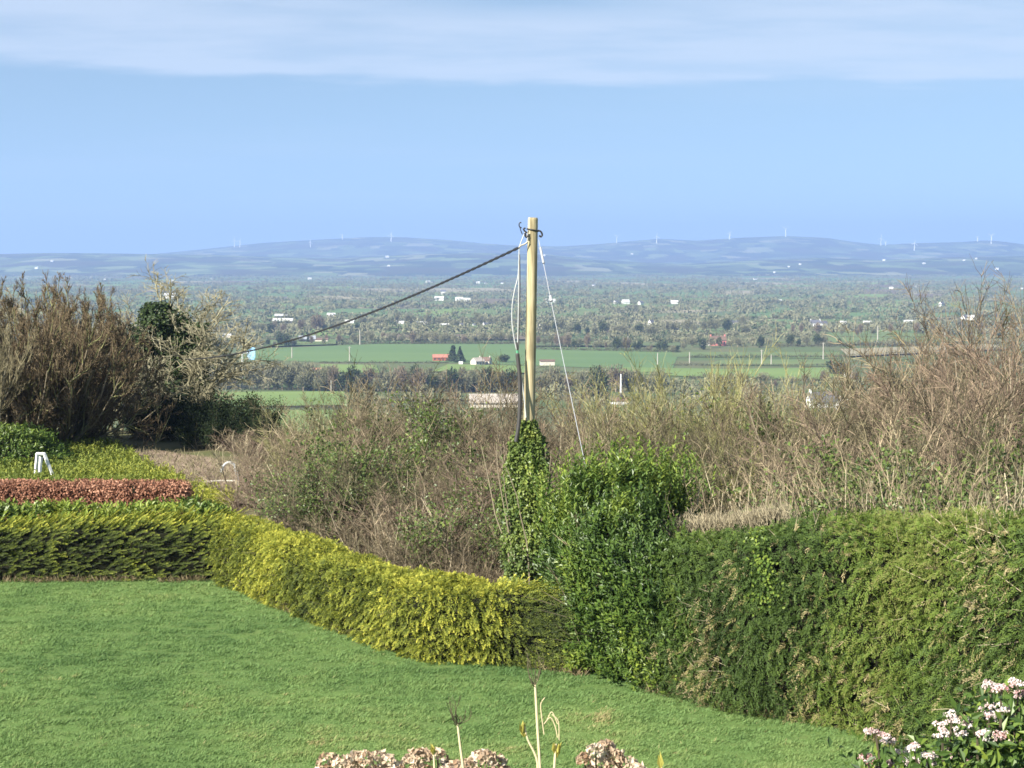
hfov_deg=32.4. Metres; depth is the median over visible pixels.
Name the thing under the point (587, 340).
bare tree
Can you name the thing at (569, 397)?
bare shrub
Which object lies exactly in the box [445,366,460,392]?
evergreen tree
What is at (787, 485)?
cane clump
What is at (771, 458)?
cane clump
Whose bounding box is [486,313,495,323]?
bare tree
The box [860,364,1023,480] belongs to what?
bare shrub
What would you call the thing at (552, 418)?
bare shrub
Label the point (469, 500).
bare shrub
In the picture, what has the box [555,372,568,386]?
bare tree
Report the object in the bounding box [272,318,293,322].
barn
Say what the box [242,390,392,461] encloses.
bare shrub
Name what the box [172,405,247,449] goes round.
dark shrub
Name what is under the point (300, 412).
field
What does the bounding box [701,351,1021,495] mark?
bare shrub
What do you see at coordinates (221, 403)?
dark shrub
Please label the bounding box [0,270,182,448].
willow tree
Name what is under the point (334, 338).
field hedgerow
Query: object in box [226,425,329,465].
bare shrub
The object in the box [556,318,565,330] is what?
bare tree
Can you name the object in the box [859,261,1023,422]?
bare shrub
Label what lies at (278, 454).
willow shrub
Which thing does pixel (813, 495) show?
bare shrub
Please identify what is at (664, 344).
evergreen tree
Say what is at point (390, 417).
bare shrub
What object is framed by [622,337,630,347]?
bare tree
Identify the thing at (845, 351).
field
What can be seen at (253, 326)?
bare tree
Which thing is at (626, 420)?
willow shrub
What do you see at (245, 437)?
bare shrub
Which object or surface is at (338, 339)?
bare tree
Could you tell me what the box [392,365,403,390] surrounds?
bare tree
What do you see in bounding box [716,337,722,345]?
evergreen tree
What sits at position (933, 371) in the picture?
bare shrub
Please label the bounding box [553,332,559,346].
bare tree
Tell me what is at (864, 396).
bare shrub
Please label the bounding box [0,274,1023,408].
distant woodland
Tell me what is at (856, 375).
bare tree
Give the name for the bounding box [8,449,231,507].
mustard patch
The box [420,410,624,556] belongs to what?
bare shrub
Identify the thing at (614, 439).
bare shrub
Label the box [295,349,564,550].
bare shrub
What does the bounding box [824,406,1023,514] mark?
bare shrub
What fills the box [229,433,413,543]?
bare shrub
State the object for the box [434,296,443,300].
house
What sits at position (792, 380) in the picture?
bare tree
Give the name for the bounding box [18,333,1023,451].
valley plain
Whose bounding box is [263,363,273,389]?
bare tree
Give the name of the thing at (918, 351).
field hedgerow
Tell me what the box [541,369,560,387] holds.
bare tree
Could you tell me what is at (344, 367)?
field
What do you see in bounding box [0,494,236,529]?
laurel hedge
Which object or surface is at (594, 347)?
field hedgerow
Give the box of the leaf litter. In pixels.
[257,470,504,590]
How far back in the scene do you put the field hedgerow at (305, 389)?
811.40 m
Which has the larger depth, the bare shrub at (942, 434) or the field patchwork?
the field patchwork
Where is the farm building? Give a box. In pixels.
[432,354,448,360]
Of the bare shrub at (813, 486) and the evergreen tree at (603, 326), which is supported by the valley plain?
the evergreen tree at (603, 326)
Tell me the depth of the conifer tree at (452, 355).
1040.48 m
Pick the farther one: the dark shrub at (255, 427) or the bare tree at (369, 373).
the bare tree at (369, 373)
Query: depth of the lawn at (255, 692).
25.87 m
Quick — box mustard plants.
[0,426,234,506]
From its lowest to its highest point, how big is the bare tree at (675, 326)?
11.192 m
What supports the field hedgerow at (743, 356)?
on the field at (681, 354)
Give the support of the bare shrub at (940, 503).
on the hillside
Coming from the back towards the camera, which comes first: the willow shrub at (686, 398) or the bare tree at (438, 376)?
the bare tree at (438, 376)
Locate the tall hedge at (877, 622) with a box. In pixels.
[624,497,1023,756]
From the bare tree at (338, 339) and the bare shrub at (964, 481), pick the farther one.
the bare tree at (338, 339)
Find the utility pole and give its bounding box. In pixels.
[511,217,542,583]
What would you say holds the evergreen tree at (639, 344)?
on the field at (425, 352)
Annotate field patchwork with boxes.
[0,276,1023,335]
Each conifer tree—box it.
[445,345,458,361]
[454,346,465,361]
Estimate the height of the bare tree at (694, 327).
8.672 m
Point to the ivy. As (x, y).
(516, 484)
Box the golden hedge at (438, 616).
[205,512,592,673]
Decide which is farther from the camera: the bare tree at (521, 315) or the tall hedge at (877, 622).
the bare tree at (521, 315)
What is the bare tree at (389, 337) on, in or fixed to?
on the valley plain
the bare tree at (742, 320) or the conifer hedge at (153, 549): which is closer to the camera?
the conifer hedge at (153, 549)
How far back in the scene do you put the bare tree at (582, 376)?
807.21 m
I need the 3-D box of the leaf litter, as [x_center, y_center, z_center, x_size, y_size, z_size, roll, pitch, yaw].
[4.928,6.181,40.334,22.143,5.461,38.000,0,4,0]
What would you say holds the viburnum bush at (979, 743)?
on the lawn at (255, 692)
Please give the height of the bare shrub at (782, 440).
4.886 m
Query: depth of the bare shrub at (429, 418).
44.37 m
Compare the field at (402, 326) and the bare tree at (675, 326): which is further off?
the field at (402, 326)
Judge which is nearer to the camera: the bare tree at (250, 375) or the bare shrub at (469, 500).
the bare shrub at (469, 500)
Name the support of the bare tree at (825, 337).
on the valley plain
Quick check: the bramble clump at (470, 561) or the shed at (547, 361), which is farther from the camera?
the shed at (547, 361)
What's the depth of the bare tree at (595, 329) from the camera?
1384.46 m
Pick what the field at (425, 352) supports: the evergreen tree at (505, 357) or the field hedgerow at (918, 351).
the evergreen tree at (505, 357)
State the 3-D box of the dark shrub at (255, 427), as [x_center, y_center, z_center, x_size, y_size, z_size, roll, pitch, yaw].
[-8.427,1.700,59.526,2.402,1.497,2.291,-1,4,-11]
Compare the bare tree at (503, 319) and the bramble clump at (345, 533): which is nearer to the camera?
the bramble clump at (345, 533)
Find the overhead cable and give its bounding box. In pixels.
[182,247,518,359]
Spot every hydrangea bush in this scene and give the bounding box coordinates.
[314,746,510,767]
[575,738,645,767]
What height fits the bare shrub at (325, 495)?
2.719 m
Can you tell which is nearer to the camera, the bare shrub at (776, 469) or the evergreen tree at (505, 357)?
the bare shrub at (776, 469)
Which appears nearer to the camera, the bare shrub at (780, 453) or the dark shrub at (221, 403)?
the bare shrub at (780, 453)
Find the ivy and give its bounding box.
[481,419,561,594]
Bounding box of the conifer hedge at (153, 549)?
[0,503,254,582]
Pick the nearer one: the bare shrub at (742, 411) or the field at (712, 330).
the bare shrub at (742, 411)
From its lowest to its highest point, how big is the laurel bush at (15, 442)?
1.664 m
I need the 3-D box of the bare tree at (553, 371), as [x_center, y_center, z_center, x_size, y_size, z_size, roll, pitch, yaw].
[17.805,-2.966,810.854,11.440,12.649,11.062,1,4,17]
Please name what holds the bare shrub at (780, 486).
on the hillside
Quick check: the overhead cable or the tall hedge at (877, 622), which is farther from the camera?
the overhead cable
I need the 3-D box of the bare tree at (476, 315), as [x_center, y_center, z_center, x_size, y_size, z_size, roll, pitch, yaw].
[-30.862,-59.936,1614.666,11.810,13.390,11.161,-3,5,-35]
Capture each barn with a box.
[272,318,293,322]
[469,394,517,407]
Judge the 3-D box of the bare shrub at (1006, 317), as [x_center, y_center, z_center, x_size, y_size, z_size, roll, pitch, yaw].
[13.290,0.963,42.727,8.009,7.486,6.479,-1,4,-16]
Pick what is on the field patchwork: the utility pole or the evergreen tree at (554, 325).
the evergreen tree at (554, 325)
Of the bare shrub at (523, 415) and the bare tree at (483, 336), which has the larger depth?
the bare tree at (483, 336)
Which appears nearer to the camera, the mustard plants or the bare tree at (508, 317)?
the mustard plants
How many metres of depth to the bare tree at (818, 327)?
1421.80 m
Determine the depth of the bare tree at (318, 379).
803.13 m
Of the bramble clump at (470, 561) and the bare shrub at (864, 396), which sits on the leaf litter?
the bramble clump at (470, 561)
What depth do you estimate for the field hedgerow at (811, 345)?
1218.91 m
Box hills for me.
[0,236,1023,275]
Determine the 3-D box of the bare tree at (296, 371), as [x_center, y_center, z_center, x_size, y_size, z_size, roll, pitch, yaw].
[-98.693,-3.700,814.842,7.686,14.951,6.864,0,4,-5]
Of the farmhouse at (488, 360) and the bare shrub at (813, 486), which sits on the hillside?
the bare shrub at (813, 486)
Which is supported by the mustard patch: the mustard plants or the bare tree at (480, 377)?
the mustard plants
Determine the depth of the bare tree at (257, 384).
821.71 m
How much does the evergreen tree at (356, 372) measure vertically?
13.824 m
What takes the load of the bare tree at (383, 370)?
on the valley plain
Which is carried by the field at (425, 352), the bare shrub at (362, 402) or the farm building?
the farm building
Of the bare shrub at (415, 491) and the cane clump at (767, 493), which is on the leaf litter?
the cane clump at (767, 493)
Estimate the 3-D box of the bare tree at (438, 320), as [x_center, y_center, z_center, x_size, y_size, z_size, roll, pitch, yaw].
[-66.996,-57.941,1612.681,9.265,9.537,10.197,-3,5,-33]
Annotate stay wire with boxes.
[539,242,583,457]
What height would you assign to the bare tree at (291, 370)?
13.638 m
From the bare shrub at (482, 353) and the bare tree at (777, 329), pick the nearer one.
the bare shrub at (482, 353)
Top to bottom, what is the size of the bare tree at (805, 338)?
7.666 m
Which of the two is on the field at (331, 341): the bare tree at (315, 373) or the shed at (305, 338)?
the shed at (305, 338)
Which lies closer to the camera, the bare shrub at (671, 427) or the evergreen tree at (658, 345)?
the bare shrub at (671, 427)
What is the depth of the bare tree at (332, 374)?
803.30 m
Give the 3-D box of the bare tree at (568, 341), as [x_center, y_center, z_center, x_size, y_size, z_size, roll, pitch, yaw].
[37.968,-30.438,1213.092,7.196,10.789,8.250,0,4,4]
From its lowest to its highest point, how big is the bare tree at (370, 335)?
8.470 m
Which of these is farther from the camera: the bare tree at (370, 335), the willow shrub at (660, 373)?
the bare tree at (370, 335)
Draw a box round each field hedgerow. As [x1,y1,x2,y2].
[217,386,512,391]
[236,403,337,408]
[256,340,381,345]
[263,336,505,339]
[319,360,448,362]
[385,339,520,343]
[536,345,679,351]
[536,370,671,373]
[540,337,676,341]
[670,362,840,365]
[686,372,862,381]
[687,353,848,357]
[748,315,1022,319]
[776,339,925,346]
[818,341,956,345]
[828,335,953,337]
[848,347,1014,356]
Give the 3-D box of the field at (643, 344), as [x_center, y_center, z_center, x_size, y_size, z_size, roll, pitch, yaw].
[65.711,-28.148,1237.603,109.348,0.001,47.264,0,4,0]
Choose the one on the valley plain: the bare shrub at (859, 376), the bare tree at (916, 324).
the bare tree at (916, 324)
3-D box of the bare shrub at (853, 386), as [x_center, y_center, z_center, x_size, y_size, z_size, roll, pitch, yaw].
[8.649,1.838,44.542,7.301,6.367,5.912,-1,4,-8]
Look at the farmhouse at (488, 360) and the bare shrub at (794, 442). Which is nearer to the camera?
the bare shrub at (794, 442)
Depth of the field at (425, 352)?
1116.50 m
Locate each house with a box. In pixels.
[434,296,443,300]
[621,299,629,303]
[709,334,726,345]
[806,389,837,407]
[809,319,820,325]
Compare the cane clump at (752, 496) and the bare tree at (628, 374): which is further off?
the bare tree at (628, 374)
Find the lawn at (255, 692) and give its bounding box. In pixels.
[0,579,905,767]
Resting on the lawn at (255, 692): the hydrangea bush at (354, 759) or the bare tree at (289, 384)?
the hydrangea bush at (354, 759)
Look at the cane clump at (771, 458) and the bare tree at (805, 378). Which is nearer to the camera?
the cane clump at (771, 458)
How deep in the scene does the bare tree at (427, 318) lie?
1625.46 m
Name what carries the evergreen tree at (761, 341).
on the valley plain
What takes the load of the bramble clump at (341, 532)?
on the leaf litter
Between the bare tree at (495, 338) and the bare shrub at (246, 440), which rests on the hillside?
the bare shrub at (246, 440)
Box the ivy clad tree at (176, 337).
[1,257,288,430]
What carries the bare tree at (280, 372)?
on the valley plain
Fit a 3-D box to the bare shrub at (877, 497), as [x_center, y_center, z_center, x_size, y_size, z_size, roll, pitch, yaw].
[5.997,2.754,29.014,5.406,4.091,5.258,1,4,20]
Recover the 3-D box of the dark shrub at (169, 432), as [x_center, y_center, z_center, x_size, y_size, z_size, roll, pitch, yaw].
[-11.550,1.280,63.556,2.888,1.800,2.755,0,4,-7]
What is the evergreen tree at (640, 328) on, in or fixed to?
on the valley plain
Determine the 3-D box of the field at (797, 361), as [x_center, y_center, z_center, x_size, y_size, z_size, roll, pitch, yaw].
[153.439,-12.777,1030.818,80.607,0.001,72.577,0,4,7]
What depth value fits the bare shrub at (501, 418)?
45.13 m
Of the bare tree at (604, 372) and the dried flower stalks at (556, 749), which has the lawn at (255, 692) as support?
the dried flower stalks at (556, 749)
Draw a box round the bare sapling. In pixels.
[207,430,267,490]
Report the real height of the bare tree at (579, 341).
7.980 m
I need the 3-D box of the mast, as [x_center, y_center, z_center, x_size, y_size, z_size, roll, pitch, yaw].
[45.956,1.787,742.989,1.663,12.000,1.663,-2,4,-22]
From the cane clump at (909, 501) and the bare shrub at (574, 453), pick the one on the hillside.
the bare shrub at (574, 453)
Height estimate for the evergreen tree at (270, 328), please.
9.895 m
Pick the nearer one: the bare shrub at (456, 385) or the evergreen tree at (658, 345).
the bare shrub at (456, 385)
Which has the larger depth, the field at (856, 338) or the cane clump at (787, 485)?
the field at (856, 338)
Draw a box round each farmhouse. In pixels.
[470,357,484,364]
[479,356,491,363]
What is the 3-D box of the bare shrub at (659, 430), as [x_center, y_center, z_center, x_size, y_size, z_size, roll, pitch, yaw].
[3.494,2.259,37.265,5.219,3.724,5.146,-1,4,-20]
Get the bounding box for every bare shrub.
[174,431,339,519]
[202,419,374,505]
[212,428,328,461]
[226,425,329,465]
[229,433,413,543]
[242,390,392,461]
[244,372,413,486]
[247,445,497,560]
[248,437,431,553]
[281,402,451,550]
[282,349,544,460]
[286,369,505,540]
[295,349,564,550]
[301,380,416,454]
[318,337,522,546]
[318,450,559,578]
[325,356,569,550]
[327,381,613,545]
[333,361,460,456]
[334,445,501,557]
[352,369,552,522]
[360,495,506,589]
[375,385,592,545]
[379,361,609,452]
[385,452,558,581]
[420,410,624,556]
[420,455,561,568]
[461,373,611,466]
[463,386,645,457]
[465,395,695,514]
[466,398,707,509]
[467,382,670,453]
[493,374,800,494]
[501,371,661,452]
[550,372,841,478]
[550,406,743,510]
[551,401,773,504]
[562,410,705,468]
[606,356,815,481]
[630,421,827,520]
[639,440,811,519]
[685,429,805,508]
[697,347,1023,514]
[700,356,1020,506]
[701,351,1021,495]
[715,374,1023,518]
[717,405,888,513]
[719,429,867,505]
[720,436,888,506]
[721,336,980,458]
[727,326,1023,512]
[734,326,1023,495]
[755,424,1023,532]
[760,433,966,518]
[761,381,910,483]
[783,368,1023,509]
[784,306,975,450]
[792,434,1023,533]
[794,326,1023,459]
[808,329,1012,454]
[821,320,1023,414]
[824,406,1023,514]
[826,332,1023,506]
[836,430,1022,513]
[851,282,1023,466]
[852,344,1023,473]
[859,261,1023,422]
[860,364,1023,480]
[862,304,1023,441]
[889,276,1023,409]
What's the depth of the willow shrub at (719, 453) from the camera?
35.18 m
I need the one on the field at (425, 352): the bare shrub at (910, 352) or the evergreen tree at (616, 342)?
the evergreen tree at (616, 342)
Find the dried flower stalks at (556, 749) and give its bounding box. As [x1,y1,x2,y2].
[430,647,663,767]
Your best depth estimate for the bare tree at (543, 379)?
801.81 m
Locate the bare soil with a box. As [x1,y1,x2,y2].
[123,447,282,505]
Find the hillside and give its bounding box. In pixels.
[98,430,485,516]
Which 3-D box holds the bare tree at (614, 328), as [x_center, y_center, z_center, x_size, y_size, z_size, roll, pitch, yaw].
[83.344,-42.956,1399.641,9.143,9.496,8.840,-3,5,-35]
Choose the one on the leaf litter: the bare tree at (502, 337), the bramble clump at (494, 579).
the bramble clump at (494, 579)
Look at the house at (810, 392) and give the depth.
716.87 m
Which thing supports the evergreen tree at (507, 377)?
on the valley plain
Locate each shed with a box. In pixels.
[299,335,315,340]
[539,359,554,365]
[611,398,629,403]
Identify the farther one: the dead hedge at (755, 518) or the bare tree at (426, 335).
the bare tree at (426, 335)
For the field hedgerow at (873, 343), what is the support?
on the valley plain
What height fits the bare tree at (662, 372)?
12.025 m
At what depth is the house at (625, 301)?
2403.76 m
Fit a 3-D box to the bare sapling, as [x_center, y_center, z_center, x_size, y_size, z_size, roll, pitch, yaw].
[-7.525,2.230,48.371,1.767,2.074,1.308,-1,4,-15]
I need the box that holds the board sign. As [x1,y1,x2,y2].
[242,347,254,377]
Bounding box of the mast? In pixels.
[619,374,622,397]
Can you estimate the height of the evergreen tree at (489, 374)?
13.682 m
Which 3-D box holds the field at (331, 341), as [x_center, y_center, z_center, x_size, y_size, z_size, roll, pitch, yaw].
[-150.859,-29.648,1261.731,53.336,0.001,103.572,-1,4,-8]
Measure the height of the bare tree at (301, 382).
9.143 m
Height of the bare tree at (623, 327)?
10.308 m
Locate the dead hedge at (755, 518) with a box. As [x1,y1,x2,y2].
[660,499,799,548]
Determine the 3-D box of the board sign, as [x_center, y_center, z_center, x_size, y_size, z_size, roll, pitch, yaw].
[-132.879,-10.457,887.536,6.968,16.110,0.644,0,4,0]
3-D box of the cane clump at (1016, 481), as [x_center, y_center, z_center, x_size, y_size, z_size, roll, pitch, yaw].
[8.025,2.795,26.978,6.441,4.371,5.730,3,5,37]
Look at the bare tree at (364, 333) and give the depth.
1324.62 m
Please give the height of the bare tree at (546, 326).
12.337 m
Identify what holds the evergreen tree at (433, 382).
on the valley plain
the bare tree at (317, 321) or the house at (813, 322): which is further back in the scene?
the house at (813, 322)
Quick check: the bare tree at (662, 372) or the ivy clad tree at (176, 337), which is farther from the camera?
the bare tree at (662, 372)
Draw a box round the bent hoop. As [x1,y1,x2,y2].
[203,461,238,483]
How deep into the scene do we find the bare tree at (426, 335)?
1294.37 m
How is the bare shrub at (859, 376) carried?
on the hillside
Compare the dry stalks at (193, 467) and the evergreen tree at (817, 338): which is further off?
the evergreen tree at (817, 338)
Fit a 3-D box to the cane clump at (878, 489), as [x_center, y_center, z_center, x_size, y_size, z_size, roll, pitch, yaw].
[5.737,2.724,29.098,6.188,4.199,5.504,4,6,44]
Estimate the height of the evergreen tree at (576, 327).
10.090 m
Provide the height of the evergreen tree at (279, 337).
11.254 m
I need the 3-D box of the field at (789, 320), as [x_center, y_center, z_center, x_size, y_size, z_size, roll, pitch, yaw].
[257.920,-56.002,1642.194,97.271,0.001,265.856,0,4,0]
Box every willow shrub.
[247,403,378,488]
[535,323,806,469]
[535,362,841,474]
[555,346,810,469]
[580,333,852,470]
[586,364,828,454]
[594,375,846,461]
[656,406,900,521]
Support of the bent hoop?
on the bare soil
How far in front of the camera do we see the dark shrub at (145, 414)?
63.98 m
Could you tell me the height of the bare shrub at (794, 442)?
5.076 m
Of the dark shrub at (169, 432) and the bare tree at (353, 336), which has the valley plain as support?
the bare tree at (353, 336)
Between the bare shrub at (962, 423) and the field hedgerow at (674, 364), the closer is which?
the bare shrub at (962, 423)
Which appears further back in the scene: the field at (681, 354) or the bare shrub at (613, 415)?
the field at (681, 354)
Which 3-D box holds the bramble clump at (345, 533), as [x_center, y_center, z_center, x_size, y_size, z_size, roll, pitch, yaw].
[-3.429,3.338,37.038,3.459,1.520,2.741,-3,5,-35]
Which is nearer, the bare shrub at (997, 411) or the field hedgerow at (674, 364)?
the bare shrub at (997, 411)
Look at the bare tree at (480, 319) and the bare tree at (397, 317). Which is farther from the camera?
the bare tree at (397, 317)
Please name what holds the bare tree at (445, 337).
on the valley plain
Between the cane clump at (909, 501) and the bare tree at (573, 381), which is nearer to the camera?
the cane clump at (909, 501)
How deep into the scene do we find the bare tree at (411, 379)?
801.84 m
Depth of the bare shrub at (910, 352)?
43.30 m
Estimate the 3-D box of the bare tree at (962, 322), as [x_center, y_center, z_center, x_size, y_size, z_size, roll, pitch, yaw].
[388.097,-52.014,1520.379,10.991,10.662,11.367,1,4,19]
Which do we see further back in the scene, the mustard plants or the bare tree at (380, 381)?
the bare tree at (380, 381)
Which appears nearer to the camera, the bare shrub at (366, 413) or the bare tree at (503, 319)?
the bare shrub at (366, 413)
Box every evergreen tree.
[267,322,275,332]
[276,332,284,344]
[282,332,292,346]
[333,370,350,391]
[342,365,363,390]
[358,374,370,389]
[410,363,422,379]
[424,373,438,392]
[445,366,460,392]
[469,372,477,391]
[481,366,496,391]
[498,354,509,361]
[503,368,517,391]
[551,322,557,330]
[573,322,580,332]
[584,364,609,400]
[598,320,609,333]
[611,336,621,348]
[634,322,643,332]
[637,338,642,349]
[655,341,661,350]
[661,339,667,350]
[698,338,706,349]
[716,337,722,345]
[721,317,731,329]
[756,335,764,346]
[785,334,794,345]
[812,333,822,342]
[826,359,851,373]
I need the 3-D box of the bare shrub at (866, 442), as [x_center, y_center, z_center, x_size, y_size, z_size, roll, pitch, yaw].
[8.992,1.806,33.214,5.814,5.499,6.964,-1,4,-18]
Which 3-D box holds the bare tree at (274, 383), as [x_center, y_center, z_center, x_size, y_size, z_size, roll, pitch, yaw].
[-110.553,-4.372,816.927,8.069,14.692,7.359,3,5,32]
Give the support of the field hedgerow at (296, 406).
on the valley plain
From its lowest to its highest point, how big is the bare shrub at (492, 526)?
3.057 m
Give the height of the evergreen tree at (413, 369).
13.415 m
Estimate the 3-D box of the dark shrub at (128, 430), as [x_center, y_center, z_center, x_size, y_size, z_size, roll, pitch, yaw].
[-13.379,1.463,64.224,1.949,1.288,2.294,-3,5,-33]
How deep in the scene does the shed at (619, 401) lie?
733.37 m
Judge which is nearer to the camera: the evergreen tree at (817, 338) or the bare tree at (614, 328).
the evergreen tree at (817, 338)
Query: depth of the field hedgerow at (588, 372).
933.91 m
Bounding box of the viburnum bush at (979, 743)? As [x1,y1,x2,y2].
[827,676,1023,767]
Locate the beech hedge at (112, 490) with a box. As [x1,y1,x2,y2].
[0,477,194,519]
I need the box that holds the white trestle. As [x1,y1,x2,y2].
[34,452,53,474]
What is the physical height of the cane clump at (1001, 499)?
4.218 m
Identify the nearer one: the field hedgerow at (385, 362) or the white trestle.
the white trestle
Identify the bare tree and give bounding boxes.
[0,306,58,424]
[95,316,140,429]
[219,364,245,389]
[245,362,264,388]
[251,323,256,332]
[254,363,265,388]
[255,323,265,329]
[256,362,267,388]
[257,338,265,346]
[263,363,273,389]
[268,361,279,389]
[271,362,292,389]
[280,322,286,331]
[283,370,293,387]
[285,361,299,387]
[291,360,304,389]
[292,373,311,390]
[297,319,304,330]
[298,361,316,388]
[300,367,323,390]
[310,314,327,329]
[311,374,325,390]
[320,364,337,390]
[327,364,340,389]
[333,320,344,329]
[336,334,340,341]
[349,332,356,340]
[358,315,365,322]
[362,331,374,337]
[362,363,378,388]
[367,332,373,340]
[370,376,384,389]
[378,363,387,388]
[378,364,398,390]
[386,334,392,341]
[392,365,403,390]
[394,312,400,324]
[395,366,409,390]
[405,311,416,323]
[408,331,416,342]
[408,376,415,390]
[411,368,427,391]
[422,331,430,339]
[424,311,431,323]
[425,366,434,376]
[430,331,439,340]
[434,317,443,323]
[435,371,445,388]
[439,371,446,390]
[440,332,450,341]
[453,366,466,389]
[459,371,473,392]
[471,364,491,391]
[472,312,483,321]
[475,314,486,323]
[477,332,488,341]
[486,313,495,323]
[486,374,502,391]
[490,332,501,342]
[498,331,504,340]
[498,373,505,387]
[500,317,507,322]
[504,314,510,321]
[505,334,513,341]
[515,309,524,320]
[535,373,550,389]
[539,364,561,376]
[541,321,551,331]
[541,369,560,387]
[547,335,553,344]
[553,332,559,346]
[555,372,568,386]
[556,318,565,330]
[562,333,571,346]
[564,373,573,390]
[565,325,573,331]
[570,375,579,387]
[573,368,588,385]
[575,338,584,346]
[583,332,590,347]
[591,326,599,335]
[591,366,608,383]
[607,363,625,391]
[612,326,621,332]
[617,324,630,333]
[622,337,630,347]
[622,368,629,390]
[623,367,638,390]
[628,368,642,388]
[643,325,657,333]
[646,375,659,392]
[647,366,668,391]
[662,321,672,331]
[669,345,676,350]
[671,321,679,329]
[681,319,693,331]
[686,337,697,345]
[690,323,698,330]
[700,319,708,330]
[706,319,714,328]
[706,336,715,347]
[711,320,720,330]
[734,337,742,345]
[738,314,745,324]
[739,324,750,331]
[757,372,770,380]
[772,327,781,332]
[788,376,796,384]
[800,373,810,383]
[802,336,810,344]
[813,323,821,333]
[819,370,829,381]
[820,333,827,342]
[850,369,858,381]
[913,322,919,331]
[957,318,965,326]
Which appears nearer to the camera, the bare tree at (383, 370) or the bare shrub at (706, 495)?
the bare shrub at (706, 495)
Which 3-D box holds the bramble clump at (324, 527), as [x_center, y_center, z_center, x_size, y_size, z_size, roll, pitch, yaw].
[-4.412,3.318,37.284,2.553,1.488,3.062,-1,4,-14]
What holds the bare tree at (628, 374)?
on the valley plain
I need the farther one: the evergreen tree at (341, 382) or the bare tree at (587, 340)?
the bare tree at (587, 340)
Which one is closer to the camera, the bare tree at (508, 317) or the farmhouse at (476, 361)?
the farmhouse at (476, 361)
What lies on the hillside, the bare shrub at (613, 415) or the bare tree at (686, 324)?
the bare shrub at (613, 415)
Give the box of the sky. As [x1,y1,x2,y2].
[0,0,1023,253]
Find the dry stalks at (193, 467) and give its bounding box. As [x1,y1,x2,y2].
[124,441,285,508]
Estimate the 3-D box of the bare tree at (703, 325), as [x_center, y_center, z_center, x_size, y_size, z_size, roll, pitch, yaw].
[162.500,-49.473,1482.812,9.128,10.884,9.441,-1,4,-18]
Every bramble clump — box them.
[262,504,373,552]
[267,506,364,550]
[280,514,407,559]
[289,494,477,570]
[337,529,492,577]
[385,545,503,583]
[454,544,499,591]
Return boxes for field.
[215,391,348,405]
[240,344,676,368]
[264,339,335,345]
[270,410,377,431]
[320,364,379,372]
[344,393,490,399]
[353,324,510,327]
[385,334,524,338]
[435,364,524,372]
[536,342,679,345]
[619,367,863,380]
[672,352,839,357]
[680,329,803,333]
[708,359,842,365]
[757,319,807,328]
[825,331,957,344]
[841,344,999,355]
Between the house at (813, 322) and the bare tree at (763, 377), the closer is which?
the bare tree at (763, 377)
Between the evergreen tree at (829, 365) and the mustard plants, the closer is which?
the mustard plants
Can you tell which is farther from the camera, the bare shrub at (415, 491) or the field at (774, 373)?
the field at (774, 373)
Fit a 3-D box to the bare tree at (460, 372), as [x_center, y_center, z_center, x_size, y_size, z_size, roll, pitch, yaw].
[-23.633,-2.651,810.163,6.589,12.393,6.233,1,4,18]
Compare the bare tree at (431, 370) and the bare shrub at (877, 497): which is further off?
the bare tree at (431, 370)
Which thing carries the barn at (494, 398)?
on the valley plain
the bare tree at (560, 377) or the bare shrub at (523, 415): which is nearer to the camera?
the bare shrub at (523, 415)
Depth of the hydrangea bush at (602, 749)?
15.39 m
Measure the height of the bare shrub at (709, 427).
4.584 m
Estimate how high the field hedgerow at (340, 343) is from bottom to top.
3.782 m
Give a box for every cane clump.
[317,473,476,570]
[676,455,876,520]
[680,432,969,532]
[683,460,814,519]
[693,433,851,529]
[698,421,942,530]
[728,446,964,532]
[755,425,1023,531]
[779,442,1023,516]
[799,432,1023,532]
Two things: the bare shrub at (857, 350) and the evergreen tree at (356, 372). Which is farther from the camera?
the evergreen tree at (356, 372)
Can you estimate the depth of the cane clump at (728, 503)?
31.91 m
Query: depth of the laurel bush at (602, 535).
27.34 m
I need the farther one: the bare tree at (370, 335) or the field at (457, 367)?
the bare tree at (370, 335)
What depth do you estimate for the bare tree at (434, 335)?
1284.94 m
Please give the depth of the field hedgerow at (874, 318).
1777.21 m
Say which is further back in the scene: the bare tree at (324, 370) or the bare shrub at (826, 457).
the bare tree at (324, 370)
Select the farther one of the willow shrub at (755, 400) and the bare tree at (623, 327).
the bare tree at (623, 327)
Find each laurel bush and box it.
[0,420,79,468]
[498,428,719,697]
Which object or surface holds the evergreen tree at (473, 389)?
on the valley plain
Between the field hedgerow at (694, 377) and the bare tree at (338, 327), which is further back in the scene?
the bare tree at (338, 327)
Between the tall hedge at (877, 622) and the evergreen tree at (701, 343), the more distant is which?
the evergreen tree at (701, 343)
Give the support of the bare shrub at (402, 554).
on the hillside
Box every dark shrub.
[116,410,168,438]
[120,389,205,440]
[154,397,223,440]
[171,385,268,445]
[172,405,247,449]
[204,391,290,445]
[228,414,297,453]
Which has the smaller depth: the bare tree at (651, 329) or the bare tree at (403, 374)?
the bare tree at (403, 374)
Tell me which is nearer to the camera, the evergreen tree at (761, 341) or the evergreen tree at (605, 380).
the evergreen tree at (605, 380)
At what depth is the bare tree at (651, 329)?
1386.87 m
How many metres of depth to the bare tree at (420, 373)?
798.33 m
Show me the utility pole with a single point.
(531, 236)
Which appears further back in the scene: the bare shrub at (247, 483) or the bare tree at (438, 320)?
the bare tree at (438, 320)
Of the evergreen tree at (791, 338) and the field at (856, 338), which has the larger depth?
the field at (856, 338)

